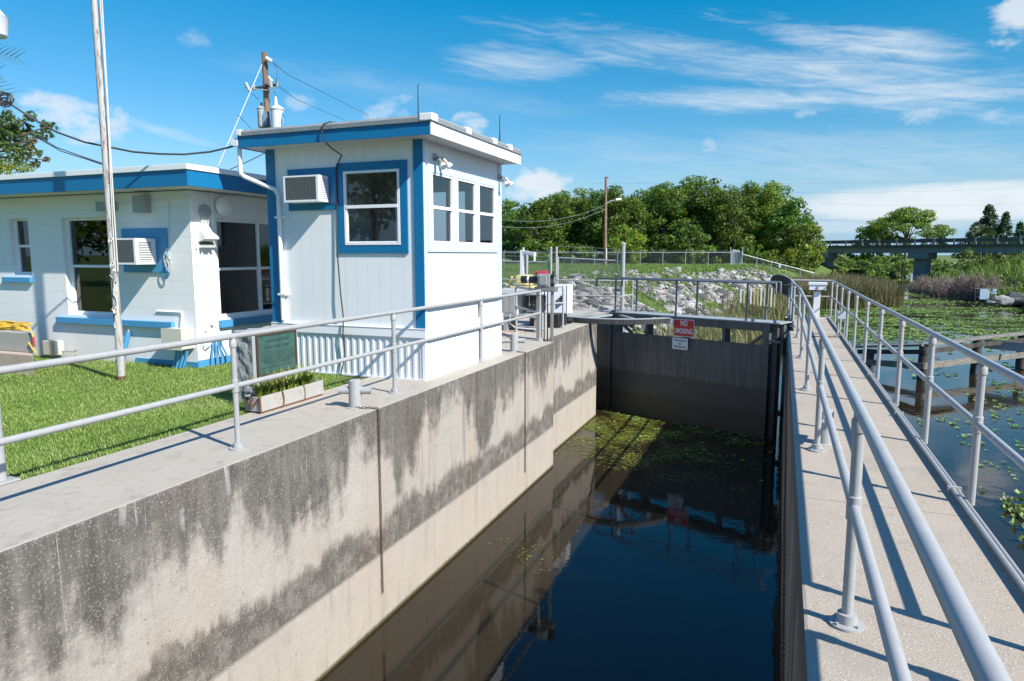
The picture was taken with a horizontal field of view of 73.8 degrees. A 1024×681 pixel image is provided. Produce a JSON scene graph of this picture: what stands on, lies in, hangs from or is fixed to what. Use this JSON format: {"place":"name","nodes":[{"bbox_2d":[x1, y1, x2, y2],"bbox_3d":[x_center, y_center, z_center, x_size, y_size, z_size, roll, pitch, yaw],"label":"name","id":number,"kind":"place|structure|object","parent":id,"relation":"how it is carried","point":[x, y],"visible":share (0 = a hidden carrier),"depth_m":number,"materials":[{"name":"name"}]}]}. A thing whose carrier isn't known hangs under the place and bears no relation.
{"place":"outdoors","nodes":[
{"label":"outdoors","id":0,"kind":"place"},
{"bbox_2d":[0,255,1023,485],"bbox_3d":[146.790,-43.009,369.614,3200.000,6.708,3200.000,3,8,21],"label":"ground","id":1,"kind":"structure","parent":0,"point":[821,269],"depth_m":9.34,"materials":[{"name":"plant"}]},
{"bbox_2d":[0,10,19,485],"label":"lamp post","id":2,"kind":"object","parent":1,"relation":"on","point":[5,479],"visible":1,"depth_m":5.24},
{"bbox_2d":[0,326,34,375],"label":"concrete block","id":3,"kind":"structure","parent":1,"relation":"on","point":[15,348],"depth_m":10.19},
{"bbox_2d":[0,321,37,352],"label":"extension cord","id":4,"kind":"object","parent":3,"relation":"on","point":[9,325],"visible":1,"depth_m":10.47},
{"bbox_2d":[0,153,34,174],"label":"feathery tree","id":5,"kind":"object","parent":1,"relation":"on","point":[6,167],"visible":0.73,"depth_m":21.02,"materials":[{"name":"green plant"}]},
{"bbox_2d":[0,109,59,168],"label":"magnolia tree","id":6,"kind":"object","parent":1,"relation":"on","point":[12,130],"visible":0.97,"depth_m":16.82,"materials":[{"name":"green plant"}]},
{"bbox_2d":[91,0,126,380],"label":"flagpole","id":7,"kind":"object","parent":1,"relation":"on","point":[109,200],"visible":0.98,"depth_m":9.25,"materials":[{"name":"metal"}]},
{"bbox_2d":[0,163,272,367],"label":"office building","id":8,"kind":"structure","parent":1,"relation":"on","point":[55,282],"depth_m":11.27,"materials":[{"name":"white paint"}]},
{"bbox_2d":[14,219,31,274],"bbox_3d":[-8.502,-1.639,11.963,0.480,0.970,0.056,3,8,21],"label":"window","id":9,"kind":"structure","parent":8,"relation":"in","point":[21,225],"depth_m":12.00,"materials":[{"name":"white glass"}]},
{"bbox_2d":[42,340,77,354],"bbox_3d":[-7.675,0.125,11.595,0.609,0.240,0.181,3,8,21],"label":"electrical box","id":10,"kind":"object","parent":8,"relation":"attached to","point":[53,347],"visible":1,"depth_m":11.57,"materials":[{"name":"beige metal"}]},
{"bbox_2d":[66,217,112,315],"bbox_3d":[-6.935,-1.230,11.392,1.210,1.620,0.056,3,8,21],"label":"window","id":11,"kind":"structure","parent":8,"relation":"in","point":[87,237],"depth_m":11.46,"materials":[{"name":"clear glass"}]},
{"bbox_2d":[132,195,151,212],"bbox_3d":[-5.760,-2.120,10.615,0.240,0.260,0.139,3,8,21],"label":"junction box","id":12,"kind":"object","parent":8,"relation":"attached to","point":[141,203],"visible":1,"depth_m":10.56,"materials":[{"name":"grey metal"}]},
{"bbox_2d":[121,228,169,272],"bbox_3d":[-5.795,-1.420,10.778,0.960,0.690,0.027,3,8,21],"label":"backing panel","id":13,"kind":"object","parent":8,"relation":"attached to","point":[159,236],"visible":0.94,"depth_m":10.69,"materials":[{"name":"blue paint"}]},
{"bbox_2d":[117,238,156,264],"bbox_3d":[-5.895,-1.383,10.605,0.584,0.400,0.370,3,8,21],"label":"air conditioner","id":14,"kind":"object","parent":13,"relation":"attached to","point":[136,251],"visible":0.77,"depth_m":10.43,"materials":[{"name":"white paint"}]},
{"bbox_2d":[156,310,194,368],"bbox_3d":[-5.335,-0.009,10.641,0.765,0.878,0.265,3,8,21],"label":"electrical box","id":15,"kind":"object","parent":8,"relation":"attached to","point":[173,334],"visible":0.89,"depth_m":10.51,"materials":[{"name":"white metal"}]},
{"bbox_2d":[194,225,218,248],"bbox_3d":[-4.723,-1.603,10.593,0.188,0.360,0.340,3,8,21],"label":"hooded vent","id":16,"kind":"object","parent":8,"relation":"attached to","point":[206,237],"visible":1,"depth_m":10.52,"materials":[{"name":"metal"}]},
{"bbox_2d":[197,192,216,347],"bbox_3d":[-4.776,-1.104,10.712,0.048,2.420,0.350,3,8,21],"label":"conduit","id":17,"kind":"object","parent":8,"relation":"attached to","point":[212,320],"visible":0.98,"depth_m":10.69,"materials":[{"name":"white paint"}]},
{"bbox_2d":[215,196,231,215],"bbox_3d":[-4.602,-2.147,10.910,0.132,0.308,0.310,3,8,21],"label":"dome cover","id":18,"kind":"object","parent":8,"relation":"attached to","point":[223,206],"visible":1,"depth_m":10.85,"materials":[{"name":"white paint"}]},
{"bbox_2d":[216,218,271,317],"bbox_3d":[-4.355,-1.292,12.089,0.056,1.610,2.380,3,8,21],"label":"window","id":19,"kind":"structure","parent":8,"relation":"in","point":[243,245],"depth_m":11.60,"materials":[{"name":"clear glass"}]},
{"bbox_2d":[0,355,347,480],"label":"lawn","id":20,"kind":"structure","parent":1,"relation":"on","point":[30,422],"depth_m":7.86,"materials":[{"name":"plant"}]},
{"bbox_2d":[203,341,227,365],"bbox_3d":[-4.728,0.187,10.905,0.052,0.433,0.476,3,8,21],"label":"gas riser","id":21,"kind":"object","parent":1,"relation":"on","point":[219,348],"visible":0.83,"depth_m":10.91,"materials":[{"name":"blue paint"}]},
{"bbox_2d":[244,52,285,127],"bbox_3d":[-9.556,-6.444,27.272,1.884,9.889,0.791,3,8,21],"label":"utility pole","id":22,"kind":"object","parent":1,"relation":"on","point":[277,119],"visible":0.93,"depth_m":26.95,"materials":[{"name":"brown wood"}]},
{"bbox_2d":[233,324,298,404],"bbox_3d":[-2.994,0.288,8.377,0.327,0.897,0.851,3,8,21],"label":"stone marker","id":23,"kind":"object","parent":1,"relation":"on","point":[270,352],"visible":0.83,"depth_m":8.10,"materials":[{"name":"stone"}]},
{"bbox_2d":[0,309,608,680],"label":"lock wall","id":24,"kind":"structure","parent":1,"relation":"on","point":[204,553],"depth_m":6.42,"materials":[{"name":"concrete"}]},
{"bbox_2d":[0,286,542,450],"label":"pipe railing","id":25,"kind":"object","parent":24,"relation":"on","point":[235,385],"visible":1,"depth_m":6.13,"materials":[{"name":"metal"}]},
{"bbox_2d":[245,380,323,412],"bbox_3d":[-2.672,0.646,8.082,0.242,0.202,1.152,3,8,21],"label":"planter box","id":26,"kind":"object","parent":24,"relation":"on","point":[278,399],"visible":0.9,"depth_m":7.88,"materials":[{"name":"white concrete"}]},
{"bbox_2d":[338,379,371,408],"bbox_3d":[-1.808,0.611,7.871,0.388,0.326,0.215,3,8,21],"label":"mooring bollard","id":27,"kind":"object","parent":24,"relation":"on","point":[355,389],"visible":0.98,"depth_m":7.82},
{"bbox_2d":[355,406,383,592],"bbox_3d":[-1.652,1.869,7.949,0.283,2.248,0.046,1,7,6],"label":"hanging chain","id":28,"kind":"object","parent":27,"relation":"hanging from","point":[379,490],"visible":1,"depth_m":7.91,"materials":[{"name":"metal"}]},
{"bbox_2d":[230,112,521,380],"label":"control tower","id":29,"kind":"structure","parent":24,"relation":"on","point":[418,226],"depth_m":9.81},
{"bbox_2d":[1,99,235,154],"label":"overhead cable","id":30,"kind":"object","parent":29,"relation":"attached to","point":[41,123],"visible":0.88,"depth_m":9.65,"materials":[{"name":"rubber"}]},
{"bbox_2d":[287,167,335,210],"bbox_3d":[-2.885,-2.180,9.850,0.840,0.590,0.027,3,8,21],"label":"backing panel","id":31,"kind":"object","parent":29,"relation":"attached to","point":[330,172],"visible":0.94,"depth_m":9.78,"materials":[{"name":"blue paint"}]},
{"bbox_2d":[283,174,328,203],"bbox_3d":[-2.936,-2.155,9.732,0.614,0.370,0.230,3,8,21],"label":"air conditioner","id":32,"kind":"object","parent":31,"relation":"attached to","point":[305,189],"visible":1,"depth_m":9.63,"materials":[{"name":"white paint"}]},
{"bbox_2d":[321,121,345,374],"bbox_3d":[-2.244,-1.256,9.766,0.915,3.542,0.317,-4,8,-30],"label":"cable","id":33,"kind":"object","parent":29,"relation":"attached to","point":[337,239],"visible":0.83,"depth_m":9.75,"materials":[{"name":"metal"}]},
{"bbox_2d":[343,169,400,244],"bbox_3d":[-1.952,-1.852,9.528,0.906,1.026,0.056,3,8,21],"label":"window","id":34,"kind":"structure","parent":29,"relation":"in","point":[371,197],"depth_m":9.53,"materials":[{"name":"clear glass"}]},
{"bbox_2d":[432,172,452,243],"bbox_3d":[-1.007,-1.874,9.781,0.056,0.976,0.646,3,8,21],"label":"window","id":35,"kind":"structure","parent":29,"relation":"in","point":[442,185],"depth_m":9.82,"materials":[{"name":"white glass"}]},
{"bbox_2d":[458,179,475,244],"bbox_3d":[-0.714,-1.967,10.519,0.056,0.976,0.646,3,8,21],"label":"window","id":36,"kind":"structure","parent":29,"relation":"in","point":[466,189],"depth_m":10.57,"materials":[{"name":"white glass"}]},
{"bbox_2d":[479,183,494,245],"bbox_3d":[-0.426,-2.058,11.244,0.056,0.976,0.656,3,8,21],"label":"window","id":37,"kind":"structure","parent":29,"relation":"in","point":[486,193],"depth_m":11.30,"materials":[{"name":"white glass"}]},
{"bbox_2d":[504,333,524,351],"bbox_3d":[0.042,0.039,12.416,0.388,0.326,0.215,3,8,21],"label":"mooring bollard","id":38,"kind":"object","parent":24,"relation":"on","point":[513,340],"visible":1,"depth_m":12.36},
{"bbox_2d":[502,288,566,331],"bbox_3d":[0.607,-0.780,16.282,1.202,0.962,1.918,3,8,21],"label":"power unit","id":39,"kind":"object","parent":24,"relation":"on","point":[508,307],"visible":0.54,"depth_m":15.76,"materials":[{"name":"grey metal"}]},
{"bbox_2d":[520,271,557,341],"bbox_3d":[0.553,-0.128,14.168,0.760,2.620,0.290,3,8,21],"label":"sluice actuator","id":40,"kind":"object","parent":24,"relation":"on","point":[546,282],"visible":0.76,"depth_m":13.99,"materials":[{"name":"silver metal"}]},
{"bbox_2d":[545,284,581,314],"bbox_3d":[1.194,-0.905,17.095,0.618,1.007,1.056,7,10,42],"label":"control cabinet","id":41,"kind":"object","parent":24,"relation":"on","point":[568,291],"visible":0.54,"depth_m":16.86,"materials":[{"name":"metal"}]},
{"bbox_2d":[502,279,633,312],"bbox_3d":[1.380,-1.325,20.482,4.618,1.022,1.123,1,7,7],"label":"pipe railing","id":42,"kind":"object","parent":24,"relation":"on","point":[594,295],"visible":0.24,"depth_m":20.12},
{"bbox_2d":[557,246,620,310],"bbox_3d":[2.418,-1.764,21.570,2.136,2.426,0.060,3,8,21],"label":"chain link fence","id":43,"kind":"object","parent":24,"relation":"on","point":[566,258],"visible":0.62,"depth_m":21.54,"materials":[{"name":"metal"}]},
{"bbox_2d":[620,242,625,331],"bbox_3d":[3.426,-1.516,21.168,0.150,3.030,0.150,3,8,21],"label":"fence post","id":44,"kind":"object","parent":24,"relation":"on","point":[622,290],"visible":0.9,"depth_m":21.05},
{"bbox_2d":[567,277,791,438],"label":"lock gate","id":45,"kind":"structure","parent":24,"relation":"attached to","point":[725,384],"depth_m":17.35,"materials":[{"name":"metal"}]},
{"bbox_2d":[673,319,694,337],"bbox_3d":[4.378,-0.317,17.398,0.600,0.450,0.012,7,10,43],"label":"sign","id":46,"kind":"object","parent":45,"relation":"attached to","point":[683,327],"visible":1,"depth_m":17.39,"materials":[{"name":"red metal"}]},
{"bbox_2d":[502,198,532,262],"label":"tree","id":47,"kind":"object","parent":1,"relation":"on","point":[510,243],"visible":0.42,"depth_m":109.90,"materials":[{"name":"green plant"}]},
{"bbox_2d":[502,251,549,287],"bbox_3d":[-2.991,-2.026,23.687,9.070,2.314,0.070,3,8,21],"label":"chain link fence","id":48,"kind":"object","parent":1,"relation":"on","point":[534,262],"visible":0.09,"depth_m":22.23,"materials":[{"name":"metal"}]},
{"bbox_2d":[517,240,554,262],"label":"bush","id":49,"kind":"object","parent":1,"relation":"on","point":[548,245],"visible":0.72,"depth_m":97.65,"materials":[{"name":"green plant"}]},
{"bbox_2d":[514,196,558,260],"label":"tree","id":50,"kind":"object","parent":1,"relation":"on","point":[537,207],"visible":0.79,"depth_m":102.23,"materials":[{"name":"green plant"}]},
{"bbox_2d":[533,189,582,262],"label":"tree","id":51,"kind":"object","parent":1,"relation":"on","point":[557,200],"visible":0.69,"depth_m":105.42,"materials":[{"name":"green plant"}]},
{"bbox_2d":[555,188,600,262],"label":"tree","id":52,"kind":"object","parent":1,"relation":"on","point":[578,199],"visible":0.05,"depth_m":109.46,"materials":[{"name":"green plant"}]},
{"bbox_2d":[559,243,597,262],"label":"bush","id":53,"kind":"object","parent":1,"relation":"on","point":[588,249],"visible":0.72,"depth_m":97.02,"materials":[{"name":"green plant"}]},
{"bbox_2d":[573,187,618,262],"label":"tree","id":54,"kind":"object","parent":1,"relation":"on","point":[592,228],"visible":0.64,"depth_m":104.28,"materials":[{"name":"green plant"}]},
{"bbox_2d":[603,177,621,264],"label":"street light pole","id":55,"kind":"object","parent":1,"relation":"on","point":[605,226],"visible":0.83,"depth_m":79.89,"materials":[{"name":"brown wood"}]},
{"bbox_2d":[502,250,732,264],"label":"chain link fence","id":56,"kind":"object","parent":1,"relation":"on","point":[640,252],"visible":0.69,"depth_m":83.84,"materials":[{"name":"metal"}]},
{"bbox_2d":[592,184,653,262],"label":"tree","id":57,"kind":"object","parent":1,"relation":"on","point":[624,208],"visible":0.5,"depth_m":101.60,"materials":[{"name":"green plant"}]},
{"bbox_2d":[607,223,647,263],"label":"tree","id":58,"kind":"object","parent":1,"relation":"on","point":[632,240],"visible":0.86,"depth_m":95.17,"materials":[{"name":"green plant"}]},
{"bbox_2d":[502,267,775,335],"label":"riprap","id":59,"kind":"object","parent":1,"relation":"on","point":[663,291],"visible":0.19,"depth_m":44.46,"materials":[{"name":"stone"}]},
{"bbox_2d":[502,263,796,314],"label":"bank grass","id":60,"kind":"structure","parent":1,"relation":"on","point":[682,265],"depth_m":56.39,"materials":[{"name":"plant"}]},
{"bbox_2d":[627,185,672,262],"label":"tree","id":61,"kind":"object","parent":1,"relation":"on","point":[644,198],"visible":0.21,"depth_m":108.12,"materials":[{"name":"green plant"}]},
{"bbox_2d":[639,241,682,263],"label":"bush","id":62,"kind":"object","parent":1,"relation":"on","point":[653,248],"visible":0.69,"depth_m":98.66,"materials":[{"name":"green plant"}]},
{"bbox_2d":[641,181,696,262],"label":"tree","id":63,"kind":"object","parent":1,"relation":"on","point":[665,200],"visible":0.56,"depth_m":104.05,"materials":[{"name":"green plant"}]},
{"bbox_2d":[662,217,711,263],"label":"tree","id":64,"kind":"object","parent":1,"relation":"on","point":[693,241],"visible":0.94,"depth_m":95.52,"materials":[{"name":"green plant"}]},
{"bbox_2d":[666,175,716,262],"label":"tree","id":65,"kind":"object","parent":1,"relation":"on","point":[690,188],"visible":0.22,"depth_m":105.59,"materials":[{"name":"green plant"}]},
{"bbox_2d":[691,244,723,263],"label":"bush","id":66,"kind":"object","parent":1,"relation":"on","point":[714,248],"visible":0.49,"depth_m":97.91,"materials":[{"name":"green plant"}]},
{"bbox_2d":[684,178,735,262],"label":"tree","id":67,"kind":"object","parent":1,"relation":"on","point":[703,202],"visible":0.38,"depth_m":101.41,"materials":[{"name":"green plant"}]},
{"bbox_2d":[708,188,762,263],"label":"tree","id":68,"kind":"object","parent":1,"relation":"on","point":[734,236],"visible":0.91,"depth_m":98.14,"materials":[{"name":"green plant"}]},
{"bbox_2d":[731,242,768,263],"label":"bush","id":69,"kind":"object","parent":1,"relation":"on","point":[755,254],"visible":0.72,"depth_m":97.26,"materials":[{"name":"green plant"}]},
{"bbox_2d":[733,180,785,262],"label":"tree","id":70,"kind":"object","parent":1,"relation":"on","point":[752,191],"visible":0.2,"depth_m":111.62,"materials":[{"name":"green plant"}]},
{"bbox_2d":[742,180,795,262],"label":"tree","id":71,"kind":"object","parent":1,"relation":"on","point":[771,191],"visible":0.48,"depth_m":108.01,"materials":[{"name":"green plant"}]},
{"bbox_2d":[758,247,799,267],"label":"bush","id":72,"kind":"object","parent":1,"relation":"on","point":[788,255],"visible":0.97,"depth_m":94.34,"materials":[{"name":"green plant"}]},
{"bbox_2d":[763,195,819,264],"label":"tree","id":73,"kind":"object","parent":1,"relation":"on","point":[792,212],"visible":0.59,"depth_m":102.71,"materials":[{"name":"green plant"}]},
{"bbox_2d":[785,223,829,271],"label":"tree","id":74,"kind":"object","parent":1,"relation":"on","point":[800,234],"visible":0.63,"depth_m":98.71,"materials":[{"name":"green plant"}]},
{"bbox_2d":[791,244,823,275],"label":"bush","id":75,"kind":"object","parent":1,"relation":"on","point":[801,264],"visible":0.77,"depth_m":94.69,"materials":[{"name":"green plant"}]},
{"bbox_2d":[852,231,897,261],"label":"tree","id":76,"kind":"object","parent":1,"relation":"on","point":[863,255],"visible":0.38,"depth_m":153.15,"materials":[{"name":"green plant"}]},
{"bbox_2d":[890,256,912,276],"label":"bush","id":77,"kind":"object","parent":1,"relation":"on","point":[907,265],"visible":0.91,"depth_m":131.96,"materials":[{"name":"green plant"}]},
{"bbox_2d":[780,315,1023,680],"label":"walkway wall","id":78,"kind":"structure","parent":1,"relation":"on","point":[817,646],"depth_m":4.14,"materials":[{"name":"concrete"}]},
{"bbox_2d":[780,352,787,680],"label":"hanging chain","id":79,"kind":"object","parent":78,"relation":"hanging from","point":[784,559],"visible":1,"depth_m":7.28,"materials":[{"name":"metal"}]},
{"bbox_2d":[770,274,797,318],"bbox_3d":[7.851,-1.265,19.280,0.628,1.202,1.504,-1,7,-5],"label":"round sign","id":80,"kind":"object","parent":78,"relation":"on","point":[785,281],"visible":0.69,"depth_m":19.51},
{"bbox_2d":[808,282,827,318],"bbox_3d":[8.405,-1.105,18.822,0.470,1.000,0.370,3,8,21],"label":"pedestal box","id":81,"kind":"object","parent":78,"relation":"on","point":[817,288],"visible":0.92,"depth_m":18.71,"materials":[{"name":"metal"}]},
{"bbox_2d":[811,408,833,445],"bbox_3d":[2.914,0.800,6.364,0.210,0.326,0.390,3,8,21],"label":"mooring bollard","id":82,"kind":"object","parent":78,"relation":"on","point":[825,439],"visible":0.42,"depth_m":6.30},
{"bbox_2d":[788,279,1011,680],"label":"pipe railing","id":83,"kind":"object","parent":78,"relation":"on","point":[980,654],"visible":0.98,"depth_m":2.43,"materials":[{"name":"metal"}]},
{"bbox_2d":[787,279,1023,505],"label":"pipe railing","id":84,"kind":"object","parent":78,"relation":"on","point":[976,420],"visible":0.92,"depth_m":6.26,"materials":[{"name":"metal"}]},
{"bbox_2d":[828,316,1023,592],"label":"conduit","id":85,"kind":"object","parent":78,"relation":"on","point":[1011,567],"visible":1,"depth_m":5.01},
{"bbox_2d":[855,206,957,260],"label":"spreading tree","id":86,"kind":"object","parent":1,"relation":"on","point":[916,219],"visible":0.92,"depth_m":146.07,"materials":[{"name":"green plant"}]},
{"bbox_2d":[907,274,934,293],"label":"bare shrub","id":87,"kind":"object","parent":1,"relation":"on","point":[918,285],"visible":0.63,"depth_m":77.17,"materials":[{"name":"plant"}]},
{"bbox_2d":[820,237,1023,279],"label":"road bridge","id":88,"kind":"structure","parent":1,"relation":"on","point":[922,256],"depth_m":111.53,"materials":[{"name":"concrete"}]},
{"bbox_2d":[921,273,954,296],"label":"bare shrub","id":89,"kind":"object","parent":1,"relation":"on","point":[934,288],"visible":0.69,"depth_m":72.20,"materials":[{"name":"plant"}]},
{"bbox_2d":[943,272,969,298],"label":"bare shrub","id":90,"kind":"object","parent":1,"relation":"on","point":[953,288],"visible":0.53,"depth_m":67.80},
{"bbox_2d":[910,252,1023,306],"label":"tall grass","id":91,"kind":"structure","parent":1,"relation":"on","point":[1016,268],"depth_m":74.38,"materials":[{"name":"green plant"}]},
{"bbox_2d":[955,271,990,300],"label":"bare shrub","id":92,"kind":"object","parent":1,"relation":"on","point":[966,289],"visible":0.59,"depth_m":65.29,"materials":[{"name":"plant"}]},
{"bbox_2d":[950,221,995,258],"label":"conifer","id":93,"kind":"object","parent":1,"relation":"on","point":[976,223],"visible":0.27,"depth_m":144.96,"materials":[{"name":"green plant"}]},
{"bbox_2d":[969,225,996,259],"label":"palm tree","id":94,"kind":"object","parent":1,"relation":"on","point":[987,229],"visible":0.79,"depth_m":138.86,"materials":[{"name":"green plant"}]},
{"bbox_2d":[966,204,1007,258],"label":"conifer","id":95,"kind":"object","parent":1,"relation":"on","point":[989,218],"visible":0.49,"depth_m":148.21,"materials":[{"name":"green plant"}]},
{"bbox_2d":[971,273,1005,301],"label":"bare shrub","id":96,"kind":"object","parent":1,"relation":"on","point":[995,283],"visible":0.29,"depth_m":63.21,"materials":[{"name":"plant"}]},
{"bbox_2d":[986,211,1016,258],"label":"conifer","id":97,"kind":"object","parent":1,"relation":"on","point":[1003,227],"visible":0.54,"depth_m":146.65,"materials":[{"name":"green plant"}]},
{"bbox_2d":[0,0,1023,254],"label":"sky","id":98,"kind":"structure","parent":0,"point":[826,99],"materials":[{"name":"blue"}]},
{"bbox_2d":[501,317,533,337],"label":"pavement","id":99,"kind":"structure","parent":0,"point":[523,322],"depth_m":16.43,"materials":[{"name":"concrete"}]},
{"bbox_2d":[320,268,1023,680],"bbox_3d":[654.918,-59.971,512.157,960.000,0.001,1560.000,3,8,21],"label":"water","id":100,"kind":"structure","parent":0,"point":[640,578],"depth_m":9.82,"materials":[{"name":"liquid"}]},
{"bbox_2d":[554,410,762,508],"bbox_3d":[3.423,2.427,15.522,4.364,0.006,6.457,3,8,21],"label":"water weed","id":101,"kind":"object","parent":100,"relation":"on","point":[622,434],"visible":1,"depth_m":15.99,"materials":[{"name":"plant"}]},
{"bbox_2d":[586,408,774,480],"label":"floating plants","id":102,"kind":"object","parent":100,"relation":"on","point":[736,439],"visible":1,"depth_m":16.34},
{"bbox_2d":[644,297,775,342],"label":"reeds","id":103,"kind":"object","parent":100,"relation":"in","point":[709,333],"visible":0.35,"depth_m":34.24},
{"bbox_2d":[714,284,825,320],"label":"reeds","id":104,"kind":"object","parent":100,"relation":"on","point":[779,310],"visible":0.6,"depth_m":44.62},
{"bbox_2d":[763,271,907,310],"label":"reeds","id":105,"kind":"object","parent":100,"relation":"on","point":[888,293],"visible":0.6,"depth_m":56.43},
{"bbox_2d":[759,289,1023,397],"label":"floating plants","id":106,"kind":"object","parent":100,"relation":"on","point":[918,310],"visible":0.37,"depth_m":44.59,"materials":[{"name":"plant"}]},
{"bbox_2d":[855,331,1023,380],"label":"timber fender","id":107,"kind":"object","parent":100,"relation":"in","point":[977,344],"visible":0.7,"depth_m":24.75,"materials":[{"name":"grey wood"}]},
{"bbox_2d":[984,339,1023,351],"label":"pale board","id":108,"kind":"object","parent":107,"relation":"attached to","point":[1012,346],"visible":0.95,"depth_m":25.11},
{"bbox_2d":[914,369,1023,478],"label":"floating plants","id":109,"kind":"object","parent":100,"relation":"on","point":[1013,425],"visible":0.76,"depth_m":18.16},
{"bbox_2d":[980,486,1023,541],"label":"floating plants","id":110,"kind":"object","parent":100,"relation":"on","point":[1019,509],"visible":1,"depth_m":11.71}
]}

